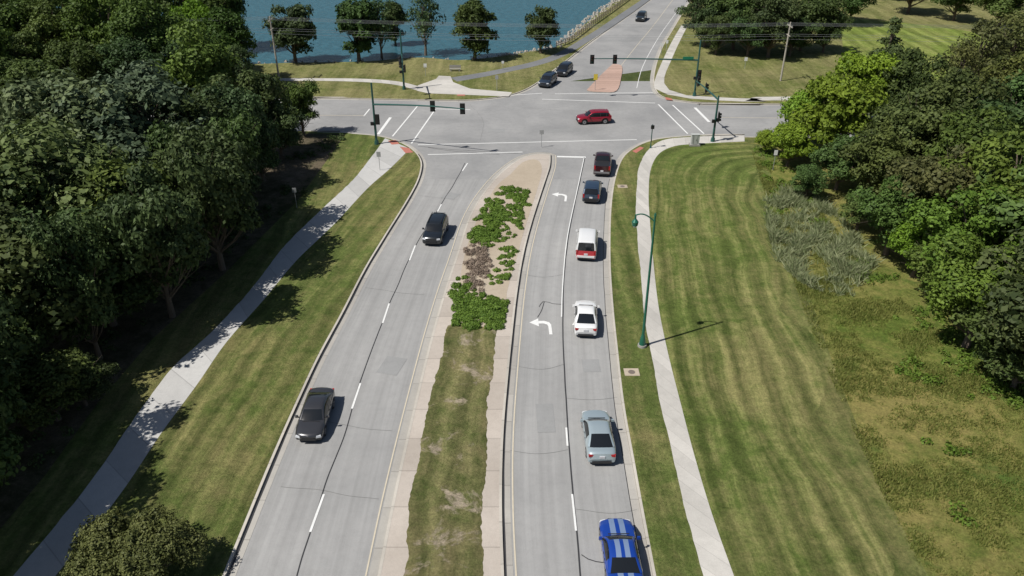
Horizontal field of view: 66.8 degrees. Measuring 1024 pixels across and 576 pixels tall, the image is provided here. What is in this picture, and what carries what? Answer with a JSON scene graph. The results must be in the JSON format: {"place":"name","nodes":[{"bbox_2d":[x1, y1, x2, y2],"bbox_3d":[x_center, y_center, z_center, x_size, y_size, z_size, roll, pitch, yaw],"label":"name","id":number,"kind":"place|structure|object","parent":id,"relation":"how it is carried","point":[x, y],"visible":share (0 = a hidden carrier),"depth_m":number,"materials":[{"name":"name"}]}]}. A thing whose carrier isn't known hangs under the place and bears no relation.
{"place":"outdoors","nodes":[
{"label":"outdoors","id":0,"kind":"place"},
{"bbox_2d":[0,134,344,528],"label":"forest floor","id":1,"kind":"structure","parent":0,"point":[134,340],"depth_m":63.17,"materials":[{"name":"green plant"}]},
{"bbox_2d":[0,283,24,380],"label":"deciduous tree","id":2,"kind":"object","parent":1,"relation":"on","point":[10,366],"visible":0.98,"depth_m":45.16,"materials":[{"name":"green plant"}]},
{"bbox_2d":[0,372,30,486],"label":"deciduous tree","id":3,"kind":"object","parent":1,"relation":"on","point":[8,444],"visible":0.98,"depth_m":43.61,"materials":[{"name":"green plant"}]},
{"bbox_2d":[0,283,58,395],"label":"deciduous tree","id":4,"kind":"object","parent":1,"relation":"on","point":[25,342],"visible":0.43,"depth_m":50.60,"materials":[{"name":"green plant"}]},
{"bbox_2d":[1,148,81,220],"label":"deciduous tree","id":5,"kind":"object","parent":1,"relation":"on","point":[64,177],"visible":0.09,"depth_m":60.87,"materials":[{"name":"green plant"}]},
{"bbox_2d":[1,344,105,431],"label":"deciduous tree","id":6,"kind":"object","parent":1,"relation":"on","point":[62,367],"visible":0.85,"depth_m":49.87,"materials":[{"name":"green plant"}]},
{"bbox_2d":[0,200,116,347],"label":"deciduous tree","id":7,"kind":"object","parent":1,"relation":"on","point":[19,266],"visible":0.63,"depth_m":52.05,"materials":[{"name":"green plant"}]},
{"bbox_2d":[12,210,121,359],"bbox_3d":[-31.052,-0.091,55.755,7.750,12.404,6.284,22,36,33],"label":"deciduous tree","id":8,"kind":"object","parent":1,"relation":"on","point":[57,233],"visible":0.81,"depth_m":53.43,"materials":[{"name":"green plant"}]},
{"bbox_2d":[0,112,137,223],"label":"deciduous tree","id":9,"kind":"object","parent":1,"relation":"on","point":[12,181],"visible":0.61,"depth_m":60.50,"materials":[{"name":"green plant"}]},
{"bbox_2d":[0,67,145,175],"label":"deciduous tree","id":10,"kind":"object","parent":1,"relation":"on","point":[16,96],"visible":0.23,"depth_m":70.37,"materials":[{"name":"green plant"}]},
{"bbox_2d":[0,204,155,342],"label":"deciduous tree","id":11,"kind":"object","parent":1,"relation":"on","point":[111,237],"visible":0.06,"depth_m":56.48,"materials":[{"name":"green plant"}]},
{"bbox_2d":[47,351,120,407],"bbox_3d":[-29.210,6.559,52.880,4.189,3.618,5.167,23,37,34],"label":"deciduous tree","id":12,"kind":"object","parent":1,"relation":"on","point":[109,369],"visible":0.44,"depth_m":52.60,"materials":[{"name":"green plant"}]},
{"bbox_2d":[36,240,178,326],"bbox_3d":[-31.596,-0.488,60.509,11.625,8.270,9.425,-20,36,-31],"label":"deciduous tree","id":13,"kind":"object","parent":1,"relation":"on","point":[133,290],"visible":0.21,"depth_m":58.92,"materials":[{"name":"green plant"}]},
{"bbox_2d":[52,152,180,243],"bbox_3d":[-33.027,-4.973,64.174,12.123,12.472,12.058,3,30,5],"label":"deciduous tree","id":14,"kind":"object","parent":1,"relation":"on","point":[99,174],"visible":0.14,"depth_m":60.76,"materials":[{"name":"green plant"}]},
{"bbox_2d":[37,59,215,167],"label":"deciduous tree","id":15,"kind":"object","parent":1,"relation":"on","point":[148,85],"visible":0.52,"depth_m":72.00,"materials":[{"name":"green plant"}]},
{"bbox_2d":[85,156,210,317],"bbox_3d":[-27.436,-2.903,60.386,8.883,12.713,8.868,10,32,17],"label":"deciduous tree","id":16,"kind":"object","parent":1,"relation":"on","point":[164,219],"visible":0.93,"depth_m":57.86,"materials":[{"name":"green plant"}]},
{"bbox_2d":[5,133,345,475],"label":"undergrowth","id":17,"kind":"object","parent":1,"relation":"on","point":[267,208],"visible":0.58,"depth_m":69.53,"materials":[{"name":"green plant"}]},
{"bbox_2d":[136,83,233,126],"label":"deciduous tree","id":18,"kind":"object","parent":1,"relation":"on","point":[193,109],"visible":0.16,"depth_m":77.58,"materials":[{"name":"green plant"}]},
{"bbox_2d":[151,20,241,114],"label":"deciduous tree","id":19,"kind":"object","parent":1,"relation":"on","point":[197,60],"visible":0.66,"depth_m":93.17,"materials":[{"name":"green plant"}]},
{"bbox_2d":[143,108,262,232],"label":"deciduous tree","id":20,"kind":"object","parent":1,"relation":"on","point":[240,130],"visible":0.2,"depth_m":72.21,"materials":[{"name":"green plant"}]},
{"bbox_2d":[155,118,264,270],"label":"deciduous tree","id":21,"kind":"object","parent":1,"relation":"on","point":[206,170],"visible":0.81,"depth_m":65.73,"materials":[{"name":"green plant"}]},
{"bbox_2d":[189,80,277,165],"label":"deciduous tree","id":22,"kind":"object","parent":1,"relation":"on","point":[251,104],"visible":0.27,"depth_m":80.97,"materials":[{"name":"green plant"}]},
{"bbox_2d":[265,99,309,156],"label":"deciduous tree","id":23,"kind":"object","parent":1,"relation":"on","point":[288,135],"visible":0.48,"depth_m":93.13,"materials":[{"name":"green plant"}]},
{"bbox_2d":[281,78,321,135],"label":"deciduous tree","id":24,"kind":"object","parent":1,"relation":"on","point":[302,98],"visible":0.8,"depth_m":99.29,"materials":[{"name":"green plant"}]},
{"bbox_2d":[0,131,421,575],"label":"lawn","id":25,"kind":"structure","parent":0,"point":[32,521],"depth_m":57.66,"materials":[{"name":"green plant"}]},
{"bbox_2d":[59,501,211,575],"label":"evergreen shrub","id":26,"kind":"object","parent":25,"relation":"on","point":[103,536],"visible":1,"depth_m":39.72,"materials":[{"name":"green plant"}]},
{"bbox_2d":[13,138,409,575],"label":"path","id":27,"kind":"structure","parent":0,"point":[115,473],"depth_m":54.84,"materials":[{"name":"concrete"}]},
{"bbox_2d":[56,147,419,575],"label":"lawn","id":28,"kind":"structure","parent":0,"point":[203,465],"depth_m":54.85,"materials":[{"name":"green plant"}]},
{"bbox_2d":[54,0,610,63],"bbox_3d":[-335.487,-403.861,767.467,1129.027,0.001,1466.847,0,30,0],"label":"lake water","id":29,"kind":"structure","parent":0,"point":[443,43],"depth_m":157.84,"materials":[{"name":"blue liquid"}]},
{"bbox_2d":[59,0,639,100],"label":"park lawn","id":30,"kind":"structure","parent":0,"point":[515,81],"depth_m":130.38,"materials":[{"name":"green plant"}]},
{"bbox_2d":[268,16,279,79],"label":"utility pole","id":31,"kind":"object","parent":30,"relation":"on","point":[270,18],"visible":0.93,"depth_m":123.09,"materials":[{"name":"brown wood"}]},
{"bbox_2d":[14,17,980,41],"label":"overhead wires","id":32,"kind":"object","parent":31,"relation":"attached to","point":[502,25],"visible":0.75,"depth_m":121.75,"materials":[{"name":"black metal"}]},
{"bbox_2d":[261,2,316,62],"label":"linden tree","id":33,"kind":"object","parent":30,"relation":"on","point":[288,36],"visible":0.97,"depth_m":132.05,"materials":[{"name":"green plant"}]},
{"bbox_2d":[334,0,379,61],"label":"linden tree","id":34,"kind":"object","parent":30,"relation":"on","point":[355,16],"visible":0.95,"depth_m":132.15,"materials":[{"name":"green plant"}]},
{"bbox_2d":[402,0,445,55],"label":"sparse tree","id":35,"kind":"object","parent":30,"relation":"on","point":[423,16],"visible":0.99,"depth_m":137.49,"materials":[{"name":"green plant"}]},
{"bbox_2d":[450,0,499,59],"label":"linden tree","id":36,"kind":"object","parent":30,"relation":"on","point":[472,17],"visible":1,"depth_m":133.40,"materials":[{"name":"green plant"}]},
{"bbox_2d":[524,4,560,52],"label":"linden tree","id":37,"kind":"object","parent":30,"relation":"on","point":[541,25],"visible":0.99,"depth_m":138.61,"materials":[{"name":"green plant"}]},
{"bbox_2d":[236,179,489,575],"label":"road","id":38,"kind":"structure","parent":0,"point":[339,542],"depth_m":52.22,"materials":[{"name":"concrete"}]},
{"bbox_2d":[295,387,334,440],"bbox_3d":[-13.181,8.314,52.089,2.220,1.471,4.871,0,30,0],"label":"sedan car","id":39,"kind":"object","parent":38,"relation":"on","point":[316,410],"visible":1,"depth_m":51.25,"materials":[{"name":"grey paint"}]},
{"bbox_2d":[377,129,600,431],"bbox_3d":[-0.025,-6.192,78.686,16.524,0.001,62.612,2,30,3],"label":"road patch","id":40,"kind":"object","parent":38,"relation":"on","point":[390,365],"visible":1,"depth_m":57.51,"materials":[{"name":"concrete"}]},
{"bbox_2d":[403,324,496,575],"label":"median grass","id":41,"kind":"structure","parent":0,"point":[444,530],"depth_m":48.47,"materials":[{"name":"green plant"}]},
{"bbox_2d":[417,76,511,95],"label":"sidewalk","id":42,"kind":"structure","parent":0,"point":[442,85],"depth_m":121.48,"materials":[{"name":"concrete"}]},
{"bbox_2d":[148,81,872,178],"bbox_3d":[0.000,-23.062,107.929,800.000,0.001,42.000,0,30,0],"label":"cross street","id":43,"kind":"structure","parent":0,"point":[518,118],"depth_m":106.96,"materials":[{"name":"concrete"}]},
{"bbox_2d":[0,30,61,75],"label":"deciduous tree","id":44,"kind":"object","parent":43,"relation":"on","point":[26,49],"visible":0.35,"depth_m":111.53,"materials":[{"name":"green plant"}]},
{"bbox_2d":[0,56,65,108],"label":"deciduous tree","id":45,"kind":"object","parent":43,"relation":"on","point":[32,69],"visible":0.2,"depth_m":91.22,"materials":[{"name":"green plant"}]},
{"bbox_2d":[16,0,75,46],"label":"deciduous tree","id":46,"kind":"object","parent":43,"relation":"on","point":[44,24],"visible":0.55,"depth_m":117.92,"materials":[{"name":"green plant"}]},
{"bbox_2d":[40,36,113,86],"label":"deciduous tree","id":47,"kind":"object","parent":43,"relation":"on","point":[76,56],"visible":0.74,"depth_m":109.32,"materials":[{"name":"green plant"}]},
{"bbox_2d":[57,0,135,72],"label":"deciduous tree","id":48,"kind":"object","parent":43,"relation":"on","point":[85,22],"visible":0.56,"depth_m":115.78,"materials":[{"name":"green plant"}]},
{"bbox_2d":[85,33,165,86],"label":"deciduous tree","id":49,"kind":"object","parent":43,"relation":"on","point":[124,49],"visible":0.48,"depth_m":108.51,"materials":[{"name":"green plant"}]},
{"bbox_2d":[103,0,189,58],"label":"deciduous tree","id":50,"kind":"object","parent":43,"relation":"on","point":[152,31],"visible":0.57,"depth_m":113.47,"materials":[{"name":"green plant"}]},
{"bbox_2d":[189,5,257,52],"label":"deciduous tree","id":51,"kind":"object","parent":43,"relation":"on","point":[228,28],"visible":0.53,"depth_m":116.62,"materials":[{"name":"green plant"}]},
{"bbox_2d":[193,68,293,129],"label":"deciduous tree","id":52,"kind":"object","parent":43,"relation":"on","point":[265,87],"visible":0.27,"depth_m":90.64,"materials":[{"name":"green plant"}]},
{"bbox_2d":[227,104,640,575],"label":"road cracks","id":53,"kind":"object","parent":43,"relation":"on","point":[270,471],"visible":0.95,"depth_m":54.05,"materials":[{"name":"black asphalt"}]},
{"bbox_2d":[351,1,742,575],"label":"lane marking","id":54,"kind":"object","parent":43,"relation":"on","point":[516,376],"visible":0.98,"depth_m":55.31,"materials":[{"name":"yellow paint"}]},
{"bbox_2d":[451,0,648,80],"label":"path","id":55,"kind":"structure","parent":0,"point":[598,31],"depth_m":142.57,"materials":[{"name":"concrete"}]},
{"bbox_2d":[502,179,635,575],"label":"road","id":56,"kind":"structure","parent":0,"point":[545,538],"depth_m":53.88,"materials":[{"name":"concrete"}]},
{"bbox_2d":[572,300,599,335],"bbox_3d":[5.960,2.169,62.731,2.220,1.471,4.871,2,30,4],"label":"sedan car","id":57,"kind":"object","parent":56,"relation":"on","point":[585,318],"visible":1,"depth_m":61.37,"materials":[{"name":"white paint"}]},
{"bbox_2d":[580,410,615,463],"bbox_3d":[5.583,9.345,50.304,2.220,1.471,4.871,0,30,0],"label":"sedan car","id":58,"kind":"object","parent":56,"relation":"on","point":[600,447],"visible":1,"depth_m":49.10,"materials":[{"name":"silver metal"}]},
{"bbox_2d":[598,518,642,575],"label":"sports car","id":59,"kind":"object","parent":56,"relation":"on","point":[617,538],"visible":1,"depth_m":41.41,"materials":[{"name":"blue paint"}]},
{"bbox_2d":[502,70,650,459],"bbox_3d":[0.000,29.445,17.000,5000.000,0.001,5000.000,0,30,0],"label":"ground","id":60,"kind":"structure","parent":0,"point":[644,76],"depth_m":128.10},
{"bbox_2d":[381,154,550,575],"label":"median","id":61,"kind":"object","parent":60,"relation":"on","point":[396,556],"visible":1,"depth_m":51.69,"materials":[{"name":"concrete"}]},
{"bbox_2d":[222,3,776,575],"bbox_3d":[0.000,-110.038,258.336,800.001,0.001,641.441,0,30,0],"label":"kerb","id":62,"kind":"structure","parent":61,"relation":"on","point":[508,359],"depth_m":55.86,"materials":[{"name":"concrete"}]},
{"bbox_2d":[460,159,541,326],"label":"planting bed","id":63,"kind":"object","parent":61,"relation":"on","point":[525,174],"visible":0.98,"depth_m":77.31,"materials":[{"name":"soil"}]},
{"bbox_2d":[462,242,492,291],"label":"dead shrubs","id":64,"kind":"object","parent":63,"relation":"on","point":[478,250],"visible":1,"depth_m":71.16,"materials":[{"name":"brown plant"}]},
{"bbox_2d":[446,184,531,331],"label":"juniper shrubs","id":65,"kind":"object","parent":63,"relation":"on","point":[469,308],"visible":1,"depth_m":70.59,"materials":[{"name":"green plant"}]},
{"bbox_2d":[226,0,781,575],"bbox_3d":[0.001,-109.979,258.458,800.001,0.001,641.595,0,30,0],"label":"gutter","id":66,"kind":"object","parent":60,"relation":"on","point":[638,522],"visible":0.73,"depth_m":55.94,"materials":[{"name":"concrete"}]},
{"bbox_2d":[831,48,910,117],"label":"maple tree","id":67,"kind":"object","parent":60,"relation":"on","point":[859,66],"visible":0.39,"depth_m":99.15,"materials":[{"name":"green plant"}]},
{"bbox_2d":[537,0,687,85],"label":"road","id":68,"kind":"structure","parent":0,"point":[621,42],"depth_m":148.65,"materials":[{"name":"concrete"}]},
{"bbox_2d":[309,13,709,531],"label":"lane marking","id":69,"kind":"object","parent":68,"relation":"on","point":[536,322],"visible":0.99,"depth_m":95.82,"materials":[{"name":"white paint"}]},
{"bbox_2d":[636,135,744,575],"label":"sidewalk","id":70,"kind":"structure","parent":0,"point":[712,557],"depth_m":53.77,"materials":[{"name":"concrete"}]},
{"bbox_2d":[609,134,927,575],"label":"lawn","id":71,"kind":"structure","parent":0,"point":[834,440],"depth_m":51.95,"materials":[{"name":"green plant"}]},
{"bbox_2d":[649,141,894,575],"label":"lawn","id":72,"kind":"structure","parent":0,"point":[750,370],"depth_m":56.38,"materials":[{"name":"green plant"}]},
{"bbox_2d":[654,26,977,101],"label":"sidewalk","id":73,"kind":"structure","parent":0,"point":[660,85],"depth_m":122.95,"materials":[{"name":"concrete"}]},
{"bbox_2d":[653,0,1023,104],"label":"park lawn","id":74,"kind":"structure","parent":0,"point":[725,74],"depth_m":136.84,"materials":[{"name":"green plant"}]},
{"bbox_2d":[674,0,731,46],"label":"deciduous tree","id":75,"kind":"object","parent":74,"relation":"on","point":[699,14],"visible":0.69,"depth_m":143.16,"materials":[{"name":"green plant"}]},
{"bbox_2d":[695,15,736,54],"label":"deciduous tree","id":76,"kind":"object","parent":74,"relation":"on","point":[721,25],"visible":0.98,"depth_m":138.31,"materials":[{"name":"green plant"}]},
{"bbox_2d":[727,11,774,56],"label":"deciduous tree","id":77,"kind":"object","parent":74,"relation":"on","point":[747,35],"visible":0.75,"depth_m":135.94,"materials":[{"name":"green plant"}]},
{"bbox_2d":[742,0,803,56],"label":"deciduous tree","id":78,"kind":"object","parent":74,"relation":"on","point":[780,13],"visible":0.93,"depth_m":133.71,"materials":[{"name":"green plant"}]},
{"bbox_2d":[783,0,846,50],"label":"deciduous tree","id":79,"kind":"object","parent":74,"relation":"on","point":[813,11],"visible":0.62,"depth_m":137.35,"materials":[{"name":"green plant"}]},
{"bbox_2d":[809,11,853,52],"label":"deciduous tree","id":80,"kind":"object","parent":74,"relation":"on","point":[834,31],"visible":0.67,"depth_m":138.78,"materials":[{"name":"green plant"}]},
{"bbox_2d":[941,17,1015,92],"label":"sparse tree","id":81,"kind":"object","parent":74,"relation":"on","point":[998,41],"visible":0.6,"depth_m":112.30,"materials":[{"name":"green plant"}]},
{"bbox_2d":[751,143,1023,575],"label":"meadow","id":82,"kind":"structure","parent":0,"point":[905,286],"depth_m":52.67,"materials":[{"name":"green plant"}]},
{"bbox_2d":[766,119,821,165],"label":"maple tree","id":83,"kind":"object","parent":82,"relation":"on","point":[791,140],"visible":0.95,"depth_m":90.26,"materials":[{"name":"green plant"}]},
{"bbox_2d":[789,163,833,197],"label":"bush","id":84,"kind":"object","parent":82,"relation":"on","point":[811,178],"visible":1,"depth_m":82.69,"materials":[{"name":"green plant"}]},
{"bbox_2d":[759,184,884,300],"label":"tall grass","id":85,"kind":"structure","parent":82,"relation":"on","point":[801,243],"depth_m":74.28,"materials":[{"name":"green plant"}]},
{"bbox_2d":[780,68,889,147],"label":"maple tree","id":86,"kind":"object","parent":82,"relation":"on","point":[841,111],"visible":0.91,"depth_m":89.22,"materials":[{"name":"green plant"}]},
{"bbox_2d":[809,134,861,189],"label":"deciduous tree","id":87,"kind":"object","parent":82,"relation":"on","point":[839,169],"visible":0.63,"depth_m":83.55,"materials":[{"name":"green plant"}]},
{"bbox_2d":[830,119,933,194],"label":"deciduous tree","id":88,"kind":"object","parent":82,"relation":"on","point":[874,160],"visible":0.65,"depth_m":78.73,"materials":[{"name":"green plant"}]},
{"bbox_2d":[848,174,924,255],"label":"deciduous tree","id":89,"kind":"object","parent":82,"relation":"on","point":[878,211],"visible":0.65,"depth_m":69.22,"materials":[{"name":"green plant"}]},
{"bbox_2d":[753,145,1023,527],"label":"weed plants","id":90,"kind":"object","parent":82,"relation":"on","point":[1013,397],"visible":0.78,"depth_m":57.30,"materials":[{"name":"green plant"}]},
{"bbox_2d":[886,221,932,277],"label":"maple tree","id":91,"kind":"object","parent":82,"relation":"on","point":[908,237],"visible":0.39,"depth_m":67.69,"materials":[{"name":"green plant"}]},
{"bbox_2d":[866,83,956,160],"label":"deciduous tree","id":92,"kind":"object","parent":82,"relation":"on","point":[923,122],"visible":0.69,"depth_m":79.00,"materials":[{"name":"green plant"}]},
{"bbox_2d":[875,47,958,108],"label":"deciduous tree","id":93,"kind":"object","parent":82,"relation":"on","point":[914,75],"visible":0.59,"depth_m":96.14,"materials":[{"name":"green plant"}]},
{"bbox_2d":[881,140,984,213],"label":"deciduous tree","id":94,"kind":"object","parent":82,"relation":"on","point":[929,177],"visible":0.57,"depth_m":67.20,"materials":[{"name":"green plant"}]},
{"bbox_2d":[905,66,1011,132],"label":"deciduous tree","id":95,"kind":"object","parent":82,"relation":"on","point":[951,94],"visible":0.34,"depth_m":83.20,"materials":[{"name":"green plant"}]},
{"bbox_2d":[901,180,1023,272],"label":"deciduous tree","id":96,"kind":"object","parent":82,"relation":"on","point":[936,215],"visible":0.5,"depth_m":62.17,"materials":[{"name":"green plant"}]},
{"bbox_2d":[922,105,1023,170],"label":"deciduous tree","id":97,"kind":"object","parent":82,"relation":"on","point":[966,128],"visible":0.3,"depth_m":74.30,"materials":[{"name":"green plant"}]},
{"bbox_2d":[924,229,1023,348],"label":"deciduous tree","id":98,"kind":"object","parent":82,"relation":"on","point":[965,288],"visible":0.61,"depth_m":56.98,"materials":[{"name":"green plant"}]},
{"bbox_2d":[937,125,1023,220],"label":"deciduous tree","id":99,"kind":"object","parent":82,"relation":"on","point":[1004,156],"visible":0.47,"depth_m":65.33,"materials":[{"name":"green plant"}]},
{"bbox_2d":[948,248,1023,354],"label":"deciduous tree","id":100,"kind":"object","parent":82,"relation":"on","point":[962,316],"visible":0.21,"depth_m":54.60,"materials":[{"name":"green plant"}]},
{"bbox_2d":[961,77,1023,129],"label":"deciduous tree","id":101,"kind":"object","parent":82,"relation":"on","point":[1015,106],"visible":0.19,"depth_m":80.88,"materials":[{"name":"green plant"}]},
{"bbox_2d":[966,156,1023,243],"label":"deciduous tree","id":102,"kind":"object","parent":82,"relation":"on","point":[1017,211],"visible":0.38,"depth_m":59.99,"materials":[{"name":"green plant"}]},
{"bbox_2d":[972,221,1023,374],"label":"deciduous tree","id":103,"kind":"object","parent":82,"relation":"on","point":[1012,299],"visible":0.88,"depth_m":51.29,"materials":[{"name":"green plant"}]},
{"bbox_2d":[972,338,1023,388],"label":"deciduous tree","id":104,"kind":"object","parent":82,"relation":"on","point":[1017,365],"visible":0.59,"depth_m":52.77,"materials":[{"name":"green plant"}]},
{"bbox_2d":[974,50,1023,102],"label":"deciduous tree","id":105,"kind":"object","parent":82,"relation":"on","point":[1015,64],"visible":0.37,"depth_m":98.32,"materials":[{"name":"green plant"}]},
{"bbox_2d":[842,18,1022,94],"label":"lawn","id":106,"kind":"structure","parent":0,"point":[912,38],"depth_m":153.38,"materials":[{"name":"green plant"}]},
{"bbox_2d":[984,6,1023,82],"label":"sparse tree","id":107,"kind":"object","parent":106,"relation":"on","point":[1016,35],"visible":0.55,"depth_m":114.52,"materials":[{"name":"green plant"}]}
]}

